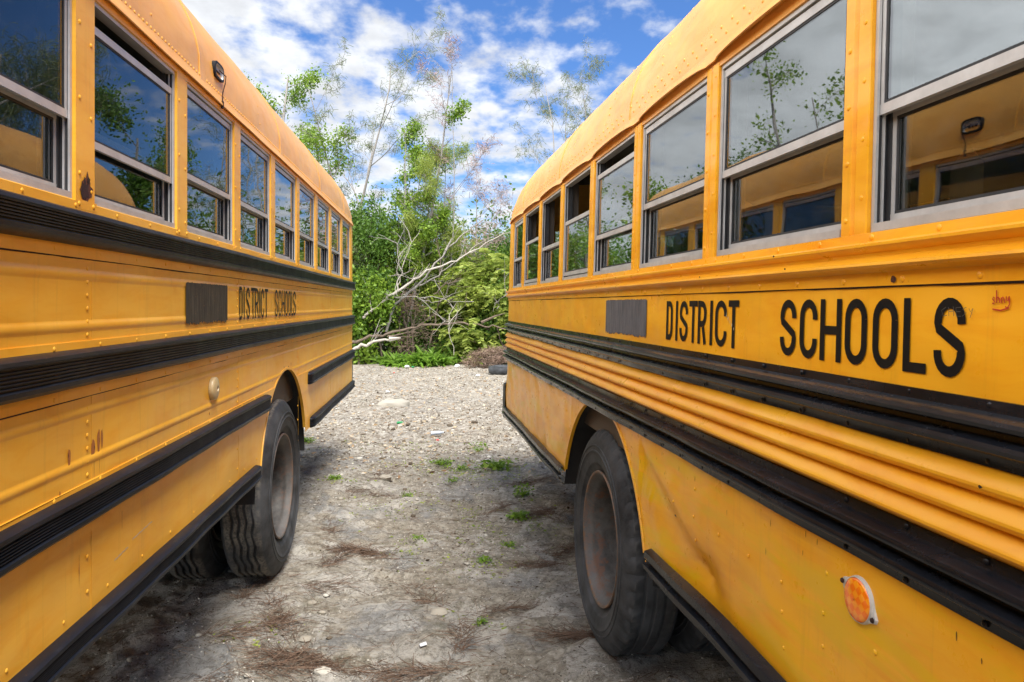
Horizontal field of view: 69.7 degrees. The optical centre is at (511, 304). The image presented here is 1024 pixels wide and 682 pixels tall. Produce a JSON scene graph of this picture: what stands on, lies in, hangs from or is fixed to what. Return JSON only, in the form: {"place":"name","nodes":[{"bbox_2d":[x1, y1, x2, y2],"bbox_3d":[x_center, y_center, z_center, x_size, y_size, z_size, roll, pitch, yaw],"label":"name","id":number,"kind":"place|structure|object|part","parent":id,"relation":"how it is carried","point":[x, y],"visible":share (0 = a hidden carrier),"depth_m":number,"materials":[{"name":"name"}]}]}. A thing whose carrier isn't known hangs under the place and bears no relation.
{"place":"outdoors","nodes":[
{"label":"outdoors","id":0,"kind":"place"},
{"bbox_2d":[55,338,743,681],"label":"ground","id":1,"kind":"structure","parent":0,"point":[708,664],"depth_m":4.18,"materials":[{"name":"grey gravel"}]},
{"bbox_2d":[0,0,355,681],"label":"school bus","id":2,"kind":"object","parent":1,"relation":"on","point":[174,381],"visible":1,"depth_m":2.45,"materials":[{"name":"metal"}]},
{"bbox_3d":[-1.083,-0.533,1.523,0.047,0.542,0.611,0,0,-6],"label":"window","id":3,"kind":"part","parent":2,"relation":"part of","materials":[{"name":"metal"}]},
{"bbox_3d":[-1.153,-0.533,2.232,0.047,0.542,0.611,0,0,-6],"label":"window","id":4,"kind":"part","parent":2,"relation":"part of","materials":[{"name":"metal"}]},
{"bbox_3d":[-1.224,-0.533,2.942,0.047,0.542,0.611,0,0,-6],"label":"window","id":5,"kind":"part","parent":2,"relation":"part of","materials":[{"name":"metal"}]},
{"bbox_3d":[-1.295,-0.533,3.652,0.047,0.542,0.611,0,0,-6],"label":"window","id":6,"kind":"part","parent":2,"relation":"part of","materials":[{"name":"metal"}]},
{"bbox_3d":[-1.365,-0.533,4.362,0.047,0.542,0.611,0,0,-6],"label":"window","id":7,"kind":"part","parent":2,"relation":"part of","materials":[{"name":"metal"}]},
{"bbox_3d":[-1.436,-0.533,5.072,0.047,0.542,0.611,0,0,-6],"label":"window","id":8,"kind":"part","parent":2,"relation":"part of","materials":[{"name":"metal"}]},
{"bbox_3d":[-1.507,-0.533,5.782,0.047,0.542,0.611,0,0,-6],"label":"window","id":9,"kind":"part","parent":2,"relation":"part of","materials":[{"name":"metal"}]},
{"bbox_3d":[-1.577,-0.533,6.492,0.047,0.542,0.611,0,0,-6],"label":"window","id":10,"kind":"part","parent":2,"relation":"part of","materials":[{"name":"metal"}]},
{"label":"window","id":11,"kind":"part","parent":2,"relation":"part of","materials":[{"name":"metal"}]},
{"bbox_2d":[191,222,281,253],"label":"side tree","id":12,"kind":"object","parent":1,"relation":"on","point":[278,247],"depth_m":19.37,"materials":[{"name":"green plant"}]},
{"bbox_2d":[243,63,366,254],"bbox_3d":[-6.016,-2.840,21.663,4.227,8.897,2.694,0,0,0],"label":"leafy tree","id":13,"kind":"object","parent":1,"relation":"on","point":[296,95],"visible":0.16,"depth_m":22.05,"materials":[{"name":"green plant"}]},
{"bbox_2d":[298,635,311,642],"bbox_3d":[-0.967,1.567,3.443,0.058,0.031,0.050,0,0,0],"label":"rock","id":14,"kind":"object","parent":1,"relation":"on","point":[307,638],"visible":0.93,"depth_m":3.43,"materials":[{"name":"stone"}]},
{"bbox_2d":[304,437,316,442],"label":"weed","id":15,"kind":"object","parent":1,"relation":"on","point":[308,441],"visible":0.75,"depth_m":8.56,"materials":[{"name":"green plant"}]},
{"bbox_2d":[307,600,316,604],"bbox_3d":[-1.067,1.588,3.918,0.054,0.025,0.045,0,0,32],"label":"rock","id":16,"kind":"object","parent":1,"relation":"on","point":[312,602],"visible":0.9,"depth_m":3.91,"materials":[{"name":"stone"}]},
{"bbox_2d":[313,666,331,675],"bbox_3d":[-0.812,1.569,3.148,0.072,0.036,0.062,0,0,39],"label":"rock","id":17,"kind":"object","parent":1,"relation":"on","point":[323,671],"visible":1,"depth_m":3.13,"materials":[{"name":"stone"}]},
{"bbox_2d":[276,120,383,259],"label":"leafy tree","id":18,"kind":"object","parent":1,"relation":"on","point":[312,141],"visible":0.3,"depth_m":20.53,"materials":[{"name":"green plant"}]},
{"bbox_2d":[292,37,373,243],"bbox_3d":[-5.048,-2.873,20.873,2.342,8.953,3.937,0,0,-19],"label":"bare tree","id":19,"kind":"object","parent":1,"relation":"on","point":[331,90],"visible":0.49,"depth_m":20.23,"materials":[{"name":"grey plant"}]},
{"bbox_2d":[325,474,340,479],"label":"weed","id":20,"kind":"object","parent":1,"relation":"on","point":[335,477],"visible":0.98,"depth_m":6.50,"materials":[{"name":"green plant"}]},
{"bbox_2d":[300,236,381,351],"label":"leafy shrub","id":21,"kind":"object","parent":1,"relation":"on","point":[352,258],"visible":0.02,"depth_m":20.63,"materials":[{"name":"green plant"}]},
{"bbox_2d":[338,110,393,352],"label":"bare tree","id":22,"kind":"object","parent":1,"relation":"on","point":[378,198],"visible":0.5,"depth_m":21.12,"materials":[{"name":"grey plant"}]},
{"bbox_2d":[277,7,455,209],"bbox_3d":[-4.825,-4.067,23.668,5.971,11.338,4.819,0,0,0],"label":"bare tree","id":23,"kind":"object","parent":1,"relation":"on","point":[371,146],"visible":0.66,"depth_m":23.70,"materials":[{"name":"grey plant"}]},
{"bbox_2d":[341,177,410,364],"bbox_3d":[-4.290,-0.962,20.250,3.135,5.290,3.120,0,0,0],"label":"leafy shrub","id":24,"kind":"object","parent":1,"relation":"on","point":[362,229],"visible":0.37,"depth_m":19.89,"materials":[{"name":"green plant"}]},
{"bbox_2d":[365,350,389,363],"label":"strap leaved plant","id":25,"kind":"object","parent":1,"relation":"on","point":[386,356],"visible":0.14,"depth_m":19.14,"materials":[{"name":"green plant"}]},
{"bbox_2d":[352,262,411,364],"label":"leafy shrub","id":26,"kind":"object","parent":1,"relation":"on","point":[359,325],"visible":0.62,"depth_m":19.21,"materials":[{"name":"green plant"}]},
{"bbox_2d":[362,277,388,318],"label":"dead branch","id":27,"kind":"object","parent":26,"relation":"on","point":[364,316],"visible":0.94,"depth_m":18.97,"materials":[{"name":"grey wood"}]},
{"bbox_2d":[381,220,499,331],"bbox_3d":[-1.877,-0.750,19.309,3.111,2.959,0.607,0,0,-7],"label":"dead branch","id":28,"kind":"object","parent":26,"relation":"on","point":[410,290],"visible":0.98,"depth_m":19.33,"materials":[{"name":"grey wood"}]},
{"bbox_2d":[381,228,508,304],"bbox_3d":[-1.459,-1.012,19.085,3.956,2.072,0.655,0,0,-4],"label":"dead branch","id":29,"kind":"object","parent":26,"relation":"on","point":[413,280],"visible":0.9,"depth_m":19.18,"materials":[{"name":"grey wood"}]},
{"bbox_2d":[371,232,417,283],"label":"dead branch","id":30,"kind":"object","parent":29,"relation":"on","point":[397,251],"visible":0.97,"depth_m":19.20,"materials":[{"name":"grey wood"}]},
{"bbox_2d":[394,212,419,292],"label":"dead branch","id":31,"kind":"object","parent":29,"relation":"on","point":[397,289],"visible":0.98,"depth_m":19.14,"materials":[{"name":"grey wood"}]},
{"bbox_2d":[378,474,392,480],"bbox_3d":[-1.141,1.558,6.596,0.155,0.071,0.120,0,0,0],"label":"rock","id":32,"kind":"object","parent":1,"relation":"on","point":[386,478],"visible":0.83,"depth_m":6.56,"materials":[{"name":"stone"}]},
{"bbox_2d":[368,349,404,365],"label":"strap leaved plant","id":33,"kind":"object","parent":1,"relation":"on","point":[378,361],"visible":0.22,"depth_m":19.05,"materials":[{"name":"green plant"}]},
{"bbox_2d":[379,351,405,367],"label":"strap leaved plant","id":34,"kind":"object","parent":1,"relation":"on","point":[387,363],"visible":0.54,"depth_m":18.77,"materials":[{"name":"green plant"}]},
{"bbox_2d":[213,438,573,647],"bbox_3d":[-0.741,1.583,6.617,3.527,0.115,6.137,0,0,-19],"label":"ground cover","id":35,"kind":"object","parent":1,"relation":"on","point":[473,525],"visible":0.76,"depth_m":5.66,"materials":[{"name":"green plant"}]},
{"bbox_2d":[377,398,409,407],"bbox_3d":[-1.855,1.574,11.506,0.529,0.236,0.378,0,0,0],"label":"rock","id":36,"kind":"object","parent":1,"relation":"on","point":[392,402],"visible":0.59,"depth_m":11.40,"materials":[{"name":"stone"}]},
{"bbox_2d":[381,351,414,367],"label":"strap leaved plant","id":37,"kind":"object","parent":1,"relation":"on","point":[392,355],"visible":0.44,"depth_m":18.73,"materials":[{"name":"green plant"}]},
{"bbox_2d":[61,402,740,681],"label":"pine needle litter","id":38,"kind":"object","parent":1,"relation":"on","point":[366,551],"visible":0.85,"depth_m":3.60,"materials":[{"name":"brown plant"}]},
{"bbox_2d":[358,187,445,355],"bbox_3d":[-3.047,-0.836,21.469,3.436,5.019,2.957,0,0,0],"label":"leafy shrub","id":39,"kind":"object","parent":1,"relation":"on","point":[400,242],"visible":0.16,"depth_m":20.86,"materials":[{"name":"green plant"}]},
{"bbox_2d":[392,355,413,366],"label":"strap leaved plant","id":40,"kind":"object","parent":1,"relation":"on","point":[405,361],"visible":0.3,"depth_m":18.71,"materials":[{"name":"green plant"}]},
{"bbox_2d":[375,117,434,324],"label":"vine tree","id":41,"kind":"object","parent":1,"relation":"on","point":[413,130],"visible":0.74,"depth_m":20.49,"materials":[{"name":"green plant"}]},
{"bbox_2d":[399,491,412,496],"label":"weed","id":42,"kind":"object","parent":1,"relation":"on","point":[407,494],"visible":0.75,"depth_m":6.08,"materials":[{"name":"green plant"}]},
{"bbox_2d":[395,352,418,366],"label":"strap leaved plant","id":43,"kind":"object","parent":1,"relation":"on","point":[407,360],"visible":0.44,"depth_m":18.69,"materials":[{"name":"green plant"}]},
{"bbox_2d":[364,148,453,351],"bbox_3d":[-2.901,-1.426,20.808,2.332,6.058,1.898,0,0,16],"label":"yellowish tree","id":44,"kind":"object","parent":1,"relation":"on","point":[430,164],"visible":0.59,"depth_m":20.29,"materials":[{"name":"green plant"}]},
{"bbox_2d":[378,285,440,354],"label":"dry shrub","id":45,"kind":"object","parent":1,"relation":"on","point":[404,347],"visible":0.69,"depth_m":19.80,"materials":[{"name":"brown plant"}]},
{"bbox_2d":[397,350,434,367],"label":"strap leaved plant","id":46,"kind":"object","parent":1,"relation":"on","point":[416,357],"visible":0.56,"depth_m":18.67,"materials":[{"name":"green plant"}]},
{"bbox_2d":[406,534,425,541],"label":"weed","id":47,"kind":"object","parent":1,"relation":"on","point":[416,537],"visible":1,"depth_m":4.94,"materials":[{"name":"green plant"}]},
{"bbox_2d":[398,349,440,366],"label":"strap leaved plant","id":48,"kind":"object","parent":1,"relation":"on","point":[413,353],"visible":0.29,"depth_m":18.82,"materials":[{"name":"green plant"}]},
{"bbox_2d":[300,363,551,482],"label":"gravel","id":49,"kind":"structure","parent":1,"relation":"on","point":[399,476],"depth_m":9.54,"materials":[{"name":"grey gravel"}]},
{"bbox_2d":[352,308,504,346],"bbox_3d":[-2.076,0.811,18.661,4.090,1.477,1.063,0,0,-4],"label":"fallen log","id":50,"kind":"object","parent":1,"relation":"on","point":[388,333],"visible":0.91,"depth_m":18.98,"materials":[{"name":"wood"}]},
{"bbox_2d":[352,320,400,349],"bbox_3d":[-3.492,0.795,18.946,1.335,0.867,0.730,0,0,0],"label":"broken log","id":51,"kind":"object","parent":50,"relation":"on","point":[374,341],"visible":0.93,"depth_m":18.67,"materials":[{"name":"white wood"}]},
{"bbox_2d":[387,315,434,336],"bbox_3d":[-2.482,0.543,18.825,1.351,0.616,0.624,0,0,-18],"label":"fallen log","id":52,"kind":"object","parent":50,"relation":"on","point":[411,331],"visible":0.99,"depth_m":18.89,"materials":[{"name":"grey wood"}]},
{"bbox_2d":[433,302,468,346],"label":"dead branch","id":53,"kind":"object","parent":50,"relation":"on","point":[450,321],"visible":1,"depth_m":18.81,"materials":[{"name":"grey wood"}]},
{"bbox_2d":[412,346,444,366],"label":"strap leaved plant","id":54,"kind":"object","parent":1,"relation":"on","point":[420,351],"visible":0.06,"depth_m":19.20,"materials":[{"name":"green plant"}]},
{"bbox_2d":[415,353,444,366],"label":"strap leaved plant","id":55,"kind":"object","parent":1,"relation":"on","point":[423,363],"visible":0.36,"depth_m":18.71,"materials":[{"name":"green plant"}]},
{"bbox_2d":[398,136,461,316],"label":"yellowish tree","id":56,"kind":"object","parent":1,"relation":"on","point":[447,149],"visible":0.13,"depth_m":22.52,"materials":[{"name":"green plant"}]},
{"bbox_2d":[412,348,454,366],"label":"strap leaved plant","id":57,"kind":"object","parent":1,"relation":"on","point":[436,361],"visible":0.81,"depth_m":18.75,"materials":[{"name":"green plant"}]},
{"bbox_2d":[385,216,483,350],"bbox_3d":[-2.183,-0.653,21.552,3.677,4.641,3.108,0,0,0],"label":"leafy shrub","id":58,"kind":"object","parent":1,"relation":"on","point":[448,260],"visible":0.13,"depth_m":21.16,"materials":[{"name":"green plant"}]},
{"bbox_2d":[390,293,481,353],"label":"leafy shrub","id":59,"kind":"object","parent":1,"relation":"on","point":[437,341],"visible":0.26,"depth_m":20.24,"materials":[{"name":"green plant"}]},
{"bbox_2d":[431,431,443,434],"bbox_3d":[-0.915,1.575,9.027,0.160,0.048,0.048,-3,6,-11],"label":"bottle","id":60,"kind":"object","parent":1,"relation":"on","point":[436,432],"visible":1,"depth_m":9.01,"materials":[{"name":"white plastic"}]},
{"bbox_2d":[400,131,475,297],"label":"yellowish tree","id":61,"kind":"object","parent":1,"relation":"on","point":[461,150],"visible":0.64,"depth_m":20.93,"materials":[{"name":"green plant"}]},
{"bbox_2d":[398,61,471,325],"bbox_3d":[-2.261,-2.861,20.685,2.011,8.171,1.716,0,0,-31],"label":"vine tree","id":62,"kind":"object","parent":61,"relation":"attached to","point":[428,231],"visible":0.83,"depth_m":20.56,"materials":[{"name":"green plant"}]},
{"bbox_2d":[430,607,448,615],"bbox_3d":[-0.371,1.583,3.782,0.095,0.048,0.077,0,0,0],"label":"rock","id":63,"kind":"object","parent":1,"relation":"on","point":[440,611],"visible":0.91,"depth_m":3.76,"materials":[{"name":"stone"}]},
{"bbox_2d":[429,457,454,467],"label":"weed","id":64,"kind":"object","parent":1,"relation":"on","point":[440,462],"visible":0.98,"depth_m":7.25,"materials":[{"name":"green plant"}]},
{"bbox_2d":[427,355,457,366],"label":"strap leaved plant","id":65,"kind":"object","parent":1,"relation":"on","point":[448,361],"visible":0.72,"depth_m":18.91,"materials":[{"name":"green plant"}]},
{"bbox_2d":[404,33,502,284],"bbox_3d":[-1.652,-2.871,20.619,2.833,8.949,2.151,0,0,0],"label":"bare tree","id":66,"kind":"object","parent":1,"relation":"on","point":[485,147],"visible":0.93,"depth_m":20.64,"materials":[{"name":"grey plant"}]},
{"bbox_2d":[443,477,463,483],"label":"weed","id":67,"kind":"object","parent":1,"relation":"on","point":[449,479],"visible":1,"depth_m":6.52,"materials":[{"name":"green plant"}]},
{"bbox_2d":[440,346,467,365],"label":"strap leaved plant","id":68,"kind":"object","parent":1,"relation":"on","point":[459,358],"visible":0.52,"depth_m":19.32,"materials":[{"name":"green plant"}]},
{"bbox_2d":[241,164,676,327],"bbox_3d":[-0.943,-1.552,28.127,35.414,6.688,12.446,0,0,0],"label":"wood","id":69,"kind":"object","parent":1,"relation":"on","point":[251,238],"visible":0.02,"depth_m":26.13,"materials":[{"name":"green plant"}]},
{"bbox_2d":[453,462,469,470],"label":"weed","id":70,"kind":"object","parent":1,"relation":"on","point":[461,467],"visible":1,"depth_m":7.09,"materials":[{"name":"green plant"}]},
{"bbox_2d":[414,238,509,364],"bbox_3d":[-0.575,0.271,20.280,4.184,4.175,3.210,0,0,0],"label":"fern leaved shrub","id":71,"kind":"object","parent":1,"relation":"on","point":[475,296],"visible":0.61,"depth_m":19.61,"materials":[{"name":"green plant"}]},
{"bbox_2d":[396,279,473,320],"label":"dead branch","id":72,"kind":"object","parent":71,"relation":"on","point":[437,297],"visible":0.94,"depth_m":19.19,"materials":[{"name":"grey wood"}]},
{"bbox_2d":[403,226,475,301],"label":"dead branch","id":73,"kind":"object","parent":71,"relation":"on","point":[425,282],"visible":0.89,"depth_m":19.48,"materials":[{"name":"grey wood"}]},
{"bbox_2d":[429,234,456,343],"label":"dead branch","id":74,"kind":"object","parent":71,"relation":"on","point":[439,302],"visible":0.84,"depth_m":19.79,"materials":[{"name":"grey wood"}]},
{"bbox_2d":[433,259,476,305],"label":"dead branch","id":75,"kind":"object","parent":71,"relation":"on","point":[454,283],"visible":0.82,"depth_m":19.68,"materials":[{"name":"grey wood"}]},
{"bbox_2d":[486,260,507,309],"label":"dead branch","id":76,"kind":"object","parent":71,"relation":"on","point":[504,285],"visible":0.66,"depth_m":18.95,"materials":[{"name":"grey wood"}]},
{"bbox_2d":[420,232,508,341],"bbox_3d":[-0.961,-0.166,21.207,4.100,3.711,2.850,0,0,0],"label":"leafy shrub","id":77,"kind":"object","parent":1,"relation":"on","point":[482,255],"visible":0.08,"depth_m":20.92,"materials":[{"name":"green plant"}]},
{"bbox_2d":[468,440,487,452],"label":"weed","id":78,"kind":"object","parent":1,"relation":"on","point":[480,449],"visible":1,"depth_m":7.94,"materials":[{"name":"green plant"}]},
{"bbox_2d":[453,344,506,367],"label":"dry shrub","id":79,"kind":"object","parent":1,"relation":"on","point":[495,354],"visible":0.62,"depth_m":18.25,"materials":[{"name":"brown plant"}]},
{"bbox_2d":[468,615,491,626],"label":"weed","id":80,"kind":"object","parent":1,"relation":"on","point":[480,621],"visible":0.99,"depth_m":3.71,"materials":[{"name":"green plant"}]},
{"bbox_2d":[460,259,509,362],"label":"leafy shrub","id":81,"kind":"object","parent":1,"relation":"on","point":[493,330],"visible":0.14,"depth_m":19.51,"materials":[{"name":"green plant"}]},
{"bbox_2d":[477,555,492,563],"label":"weed","id":82,"kind":"object","parent":1,"relation":"on","point":[484,559],"visible":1,"depth_m":4.57,"materials":[{"name":"green plant"}]},
{"bbox_2d":[457,175,515,273],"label":"bare tree","id":83,"kind":"object","parent":1,"relation":"on","point":[498,212],"visible":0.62,"depth_m":21.45,"materials":[{"name":"grey plant"}]},
{"bbox_2d":[466,221,509,259],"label":"dense tree","id":84,"kind":"object","parent":1,"relation":"on","point":[507,248],"visible":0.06,"depth_m":26.70,"materials":[{"name":"green plant"}]},
{"bbox_2d":[474,457,520,470],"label":"weed","id":85,"kind":"object","parent":1,"relation":"on","point":[498,465],"visible":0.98,"depth_m":7.14,"materials":[{"name":"green plant"}]},
{"bbox_2d":[488,365,506,374],"bbox_3d":[-0.130,1.500,16.900,0.840,0.180,0.840,0,0,-17],"label":"old tyre","id":86,"kind":"object","parent":1,"relation":"on","point":[498,369],"visible":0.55,"depth_m":16.57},
{"bbox_2d":[499,540,521,548],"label":"weed","id":87,"kind":"object","parent":1,"relation":"on","point":[511,543],"visible":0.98,"depth_m":4.88,"materials":[{"name":"green plant"}]},
{"bbox_2d":[505,509,531,522],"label":"weed","id":88,"kind":"object","parent":1,"relation":"on","point":[519,515],"visible":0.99,"depth_m":5.42,"materials":[{"name":"green plant"}]},
{"bbox_2d":[507,481,534,499],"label":"weed","id":89,"kind":"object","parent":1,"relation":"on","point":[522,493],"visible":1,"depth_m":6.06,"materials":[{"name":"green plant"}]},
{"bbox_2d":[488,238,581,345],"bbox_3d":[0.735,-0.379,21.083,4.351,4.103,2.897,0,0,0],"label":"leafy shrub","id":90,"kind":"object","parent":1,"relation":"on","point":[556,263],"depth_m":20.56,"materials":[{"name":"green plant"}]},
{"bbox_2d":[501,56,580,252],"bbox_3d":[1.474,-3.079,22.821,3.497,9.366,4.959,0,0,-8],"label":"bare tree","id":91,"kind":"object","parent":1,"relation":"on","point":[535,89],"visible":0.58,"depth_m":23.66,"materials":[{"name":"green plant"}]},
{"bbox_2d":[536,39,627,257],"bbox_3d":[2.582,-3.856,24.828,3.036,10.924,4.988,0,0,9],"label":"bare tree","id":92,"kind":"object","parent":1,"relation":"on","point":[567,95],"visible":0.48,"depth_m":24.33,"materials":[{"name":"green plant"}]},
{"bbox_2d":[562,55,608,251],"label":"bare tree","id":93,"kind":"object","parent":1,"relation":"on","point":[588,77],"visible":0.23,"depth_m":24.77,"materials":[{"name":"grey plant"}]},
{"bbox_2d":[611,229,677,255],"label":"side tree","id":94,"kind":"object","parent":1,"relation":"on","point":[669,240],"visible":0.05,"depth_m":21.40,"materials":[{"name":"green plant"}]},
{"bbox_2d":[502,0,1023,681],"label":"school bus","id":95,"kind":"object","parent":1,"relation":"on","point":[766,412],"visible":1,"depth_m":1.88,"materials":[{"name":"metal"}]},
{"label":"window","id":96,"kind":"part","parent":95,"relation":"part of","materials":[{"name":"metal"}]},
{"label":"window","id":97,"kind":"part","parent":95,"relation":"part of","materials":[{"name":"metal"}]},
{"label":"window","id":98,"kind":"part","parent":95,"relation":"part of","materials":[{"name":"metal"}]},
{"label":"window","id":99,"kind":"part","parent":95,"relation":"part of","materials":[{"name":"metal"}]},
{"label":"window","id":100,"kind":"part","parent":95,"relation":"part of","materials":[{"name":"metal"}]},
{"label":"window","id":101,"kind":"part","parent":95,"relation":"part of","materials":[{"name":"metal"}]},
{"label":"window","id":102,"kind":"part","parent":95,"relation":"part of","materials":[{"name":"metal"}]},
{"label":"window","id":103,"kind":"part","parent":95,"relation":"part of","materials":[{"name":"metal"}]},
{"bbox_2d":[182,0,700,302],"label":"sky","id":104,"kind":"structure","parent":0,"point":[267,39],"materials":[{"name":"blue"}]}
]}

